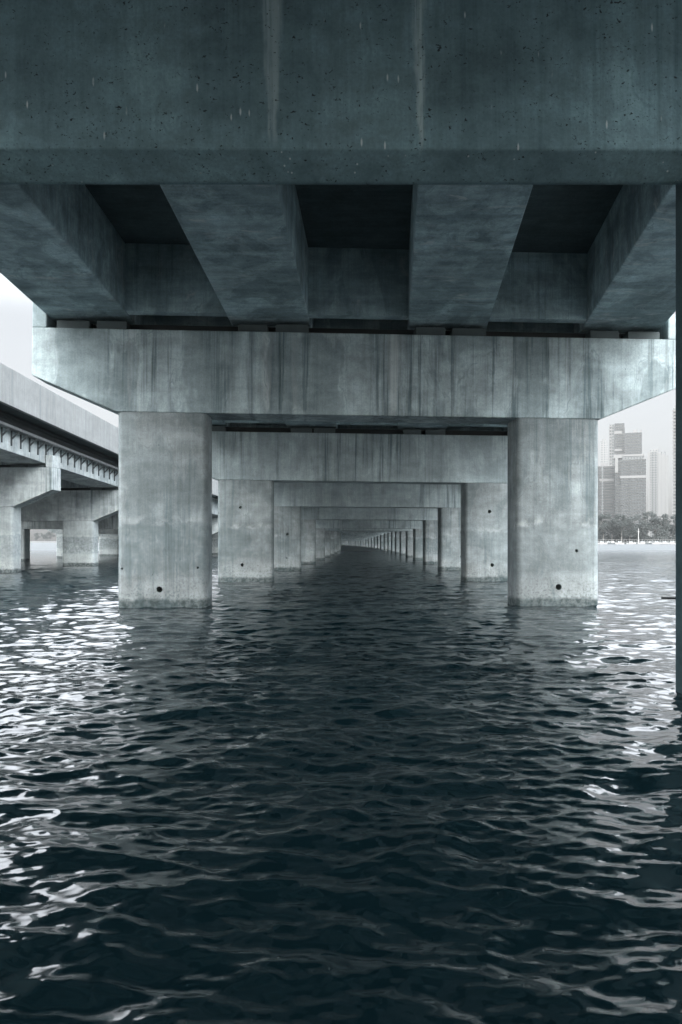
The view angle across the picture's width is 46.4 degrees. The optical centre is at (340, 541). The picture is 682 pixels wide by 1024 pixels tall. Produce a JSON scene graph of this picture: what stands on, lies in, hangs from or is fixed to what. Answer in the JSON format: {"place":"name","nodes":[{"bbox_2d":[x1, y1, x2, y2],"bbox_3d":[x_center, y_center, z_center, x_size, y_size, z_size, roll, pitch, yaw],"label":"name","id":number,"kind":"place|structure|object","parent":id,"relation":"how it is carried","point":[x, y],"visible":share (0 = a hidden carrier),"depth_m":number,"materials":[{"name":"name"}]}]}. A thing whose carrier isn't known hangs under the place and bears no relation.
{"place":"outdoors","nodes":[
{"label":"outdoors","id":0,"kind":"place"},
{"bbox_2d":[0,273,675,540],"label":"sky","id":1,"kind":"structure","parent":0,"point":[653,416],"materials":[{"name":"white"}]},
{"bbox_2d":[0,543,681,1023],"bbox_3d":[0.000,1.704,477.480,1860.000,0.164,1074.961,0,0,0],"label":"water","id":2,"kind":"structure","parent":0,"point":[354,785],"depth_m":5.29,"materials":[{"name":"black liquid"}]},
{"bbox_2d":[0,455,60,572],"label":"side bridge bent","id":3,"kind":"object","parent":2,"relation":"in","point":[21,486],"visible":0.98,"depth_m":42.82,"materials":[{"name":"concrete"}]},
{"bbox_2d":[0,363,72,464],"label":"bridge deck","id":4,"kind":"structure","parent":3,"relation":"on","point":[34,415],"depth_m":39.47,"materials":[{"name":"concrete"}]},
{"bbox_2d":[0,403,118,487],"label":"bridge deck","id":5,"kind":"structure","parent":3,"relation":"on","point":[87,451],"depth_m":47.80,"materials":[{"name":"concrete"}]},
{"bbox_2d":[21,488,118,565],"bbox_3d":[-23.300,-0.485,55.600,16.860,7.370,1.200,0,0,2],"label":"side bridge bent","id":6,"kind":"object","parent":2,"relation":"in","point":[80,513],"visible":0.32,"depth_m":54.85,"materials":[{"name":"concrete"}]},
{"bbox_2d":[61,479,89,487],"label":"bridge deck","id":7,"kind":"structure","parent":6,"relation":"on","point":[66,484],"depth_m":57.99,"materials":[{"name":"concrete"}]},
{"bbox_2d":[21,513,118,560],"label":"side bridge bent","id":8,"kind":"object","parent":2,"relation":"in","point":[111,522],"visible":0.05,"depth_m":67.09,"materials":[{"name":"concrete"}]},
{"bbox_2d":[45,529,118,557],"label":"side bridge bent","id":9,"kind":"object","parent":2,"relation":"in","point":[59,532],"visible":0.08,"depth_m":79.23,"materials":[{"name":"concrete"}]},
{"bbox_2d":[98,518,217,555],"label":"side bridge bent","id":10,"kind":"object","parent":2,"relation":"in","point":[108,544],"visible":0.12,"depth_m":91.20,"materials":[{"name":"concrete"}]},
{"bbox_2d":[212,479,217,515],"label":"bridge deck","id":11,"kind":"structure","parent":10,"relation":"on","point":[215,500],"depth_m":85.41,"materials":[{"name":"concrete"}]},
{"bbox_2d":[212,533,217,553],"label":"side bridge bent","id":12,"kind":"object","parent":2,"relation":"in","point":[214,543],"visible":0.02,"depth_m":102.86,"materials":[{"name":"concrete"}]},
{"bbox_2d":[0,0,681,693],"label":"bridge bent","id":13,"kind":"object","parent":2,"relation":"in","point":[340,92],"visible":0.91,"depth_m":8.53,"materials":[{"name":"concrete"}]},
{"bbox_2d":[0,184,675,332],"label":"bridge deck","id":14,"kind":"structure","parent":13,"relation":"on","point":[588,258],"depth_m":18.55,"materials":[{"name":"concrete"}]},
{"bbox_2d":[341,539,364,546],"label":"bridge bent","id":15,"kind":"object","parent":2,"relation":"in","point":[357,539],"visible":0.06,"depth_m":235.19,"materials":[{"name":"concrete"}]},
{"bbox_2d":[32,303,675,607],"bbox_3d":[0.515,-1.460,21.201,16.873,9.320,1.200,0,0,-2],"label":"bridge bent","id":16,"kind":"object","parent":2,"relation":"in","point":[167,394],"visible":0.88,"depth_m":20.62,"materials":[{"name":"concrete"}]},
{"bbox_2d":[56,315,624,430],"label":"bridge deck","id":17,"kind":"structure","parent":16,"relation":"on","point":[365,324],"depth_m":21.98,"materials":[{"name":"concrete"}]},
{"bbox_2d":[341,538,370,547],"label":"bridge bent","id":18,"kind":"object","parent":2,"relation":"in","point":[369,542],"visible":0.05,"depth_m":210.10,"materials":[{"name":"concrete"}]},
{"bbox_2d":[341,537,373,547],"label":"bridge bent","id":19,"kind":"object","parent":2,"relation":"in","point":[372,542],"visible":0.06,"depth_m":197.48,"materials":[{"name":"concrete"}]},
{"bbox_2d":[341,536,376,548],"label":"bridge bent","id":20,"kind":"object","parent":2,"relation":"in","point":[375,542],"visible":0.02,"depth_m":184.89,"materials":[{"name":"concrete"}]},
{"bbox_2d":[212,426,507,581],"bbox_3d":[1.134,-1.013,33.801,16.871,8.426,1.200,0,0,-3],"label":"bridge bent","id":21,"kind":"object","parent":2,"relation":"in","point":[251,466],"visible":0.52,"depth_m":33.20,"materials":[{"name":"concrete"}]},
{"bbox_2d":[341,535,379,548],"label":"bridge bent","id":22,"kind":"object","parent":2,"relation":"in","point":[378,541],"visible":0.08,"depth_m":172.26,"materials":[{"name":"concrete"}]},
{"bbox_2d":[341,533,383,549],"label":"bridge bent","id":23,"kind":"object","parent":2,"relation":"in","point":[381,541],"visible":0.06,"depth_m":159.64,"materials":[{"name":"concrete"}]},
{"bbox_2d":[339,532,390,550],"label":"bridge bent","id":24,"kind":"object","parent":2,"relation":"in","point":[388,541],"visible":0.11,"depth_m":134.30,"materials":[{"name":"concrete"}]},
{"bbox_2d":[337,531,394,551],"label":"bridge bent","id":25,"kind":"object","parent":2,"relation":"in","point":[392,541],"visible":0.12,"depth_m":121.59,"materials":[{"name":"concrete"}]},
{"bbox_2d":[345,533,386,549],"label":"bridge bent","id":26,"kind":"object","parent":2,"relation":"in","point":[385,541],"visible":0.09,"depth_m":147.01,"materials":[{"name":"concrete"}]},
{"bbox_2d":[334,531,398,553],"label":"bridge bent","id":27,"kind":"object","parent":2,"relation":"in","point":[396,542],"visible":0.12,"depth_m":109.13,"materials":[{"name":"concrete"}]},
{"bbox_2d":[274,482,460,570],"bbox_3d":[1.669,-0.765,46.401,16.866,7.930,1.200,0,0,-3],"label":"bridge bent","id":28,"kind":"object","parent":2,"relation":"in","point":[291,500],"visible":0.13,"depth_m":45.78,"materials":[{"name":"concrete"}]},
{"bbox_2d":[225,423,505,430],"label":"bridge deck","id":29,"kind":"structure","parent":28,"relation":"on","point":[364,427],"depth_m":34.42,"materials":[{"name":"concrete"}]},
{"bbox_2d":[331,531,405,554],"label":"bridge bent","id":30,"kind":"object","parent":2,"relation":"in","point":[402,542],"visible":0.05,"depth_m":96.53,"materials":[{"name":"concrete"}]},
{"bbox_2d":[325,528,412,556],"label":"bridge bent","id":31,"kind":"object","parent":2,"relation":"in","point":[409,542],"visible":0.06,"depth_m":83.63,"materials":[{"name":"concrete"}]},
{"bbox_2d":[301,507,437,563],"bbox_3d":[2.086,-0.559,59.000,16.864,7.519,1.200,0,0,-3],"label":"bridge bent","id":32,"kind":"object","parent":2,"relation":"in","point":[310,516],"visible":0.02,"depth_m":58.40,"materials":[{"name":"concrete"}]},
{"bbox_2d":[316,520,422,559],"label":"bridge bent","id":33,"kind":"object","parent":2,"relation":"in","point":[416,526],"visible":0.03,"depth_m":71.04,"materials":[{"name":"concrete"}]},
{"bbox_2d":[30,541,675,543],"bbox_3d":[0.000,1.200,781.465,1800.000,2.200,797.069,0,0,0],"label":"shore ground","id":34,"kind":"structure","parent":0,"point":[98,542],"depth_m":910.65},
{"bbox_2d":[41,533,48,539],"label":"shore tree","id":35,"kind":"object","parent":34,"relation":"on","point":[44,536],"visible":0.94,"depth_m":941.65,"materials":[{"name":"green plant"}]},
{"bbox_2d":[45,532,55,538],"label":"shore tree","id":36,"kind":"object","parent":34,"relation":"on","point":[50,534],"visible":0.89,"depth_m":928.14,"materials":[{"name":"green plant"}]},
{"bbox_2d":[600,439,606,465],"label":"tower block","id":37,"kind":"structure","parent":34,"relation":"on","point":[603,450],"depth_m":1060.18,"materials":[{"name":"white concrete"}]},
{"bbox_2d":[598,513,609,535],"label":"shore tree","id":38,"kind":"object","parent":34,"relation":"on","point":[600,517],"visible":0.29,"depth_m":474.33,"materials":[{"name":"green plant"}]},
{"bbox_2d":[598,463,614,540],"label":"tower block","id":39,"kind":"structure","parent":34,"relation":"on","point":[606,488],"depth_m":838.75,"materials":[{"name":"grey concrete"}]},
{"bbox_2d":[598,513,615,539],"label":"shore tree","id":40,"kind":"object","parent":34,"relation":"on","point":[603,532],"visible":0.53,"depth_m":479.53,"materials":[{"name":"green plant"}]},
{"bbox_2d":[604,520,620,540],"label":"shore tree","id":41,"kind":"object","parent":34,"relation":"on","point":[614,532],"visible":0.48,"depth_m":483.97,"materials":[{"name":"green plant"}]},
{"bbox_2d":[609,423,624,469],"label":"tower block","id":42,"kind":"structure","parent":34,"relation":"on","point":[616,438],"depth_m":905.04,"materials":[{"name":"grey concrete"}]},
{"bbox_2d":[610,513,633,539],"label":"shore tree","id":43,"kind":"object","parent":34,"relation":"on","point":[619,526],"visible":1,"depth_m":476.47,"materials":[{"name":"green plant"}]},
{"bbox_2d":[621,517,635,540],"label":"shore tree","id":44,"kind":"object","parent":34,"relation":"on","point":[631,524],"visible":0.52,"depth_m":481.35,"materials":[{"name":"green plant"}]},
{"bbox_2d":[613,454,645,539],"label":"tower block","id":45,"kind":"structure","parent":34,"relation":"on","point":[630,488],"depth_m":800.08,"materials":[{"name":"grey concrete"}]},
{"bbox_2d":[625,429,641,454],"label":"tower block","id":46,"kind":"structure","parent":34,"relation":"on","point":[633,442],"depth_m":890.23,"materials":[{"name":"grey concrete"}]},
{"bbox_2d":[598,530,675,541],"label":"undergrowth","id":47,"kind":"object","parent":34,"relation":"on","point":[662,537],"visible":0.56,"depth_m":480.13,"materials":[{"name":"green plant"}]},
{"bbox_2d":[628,521,645,536],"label":"shore tree","id":48,"kind":"object","parent":34,"relation":"on","point":[634,529],"visible":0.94,"depth_m":475.55,"materials":[{"name":"green plant"}]},
{"bbox_2d":[633,511,657,536],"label":"shore tree","id":49,"kind":"object","parent":34,"relation":"on","point":[645,516],"visible":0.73,"depth_m":486.40,"materials":[{"name":"green plant"}]},
{"bbox_2d":[648,449,667,540],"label":"tower block","id":50,"kind":"structure","parent":34,"relation":"on","point":[657,483],"depth_m":1010.43,"materials":[{"name":"white concrete"}]},
{"bbox_2d":[647,517,668,534],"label":"shore tree","id":51,"kind":"object","parent":34,"relation":"on","point":[658,527],"visible":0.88,"depth_m":480.44,"materials":[{"name":"green plant"}]},
{"bbox_2d":[654,514,674,535],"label":"shore tree","id":52,"kind":"object","parent":34,"relation":"on","point":[665,519],"visible":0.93,"depth_m":478.20,"materials":[{"name":"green plant"}]},
{"bbox_2d":[665,524,675,536],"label":"shore tree","id":53,"kind":"object","parent":34,"relation":"on","point":[673,530],"visible":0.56,"depth_m":478.10,"materials":[{"name":"green plant"}]},
{"bbox_2d":[672,405,675,525],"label":"tower block","id":54,"kind":"structure","parent":34,"relation":"on","point":[674,461],"depth_m":641.92,"materials":[{"name":"grey concrete"}]}
]}

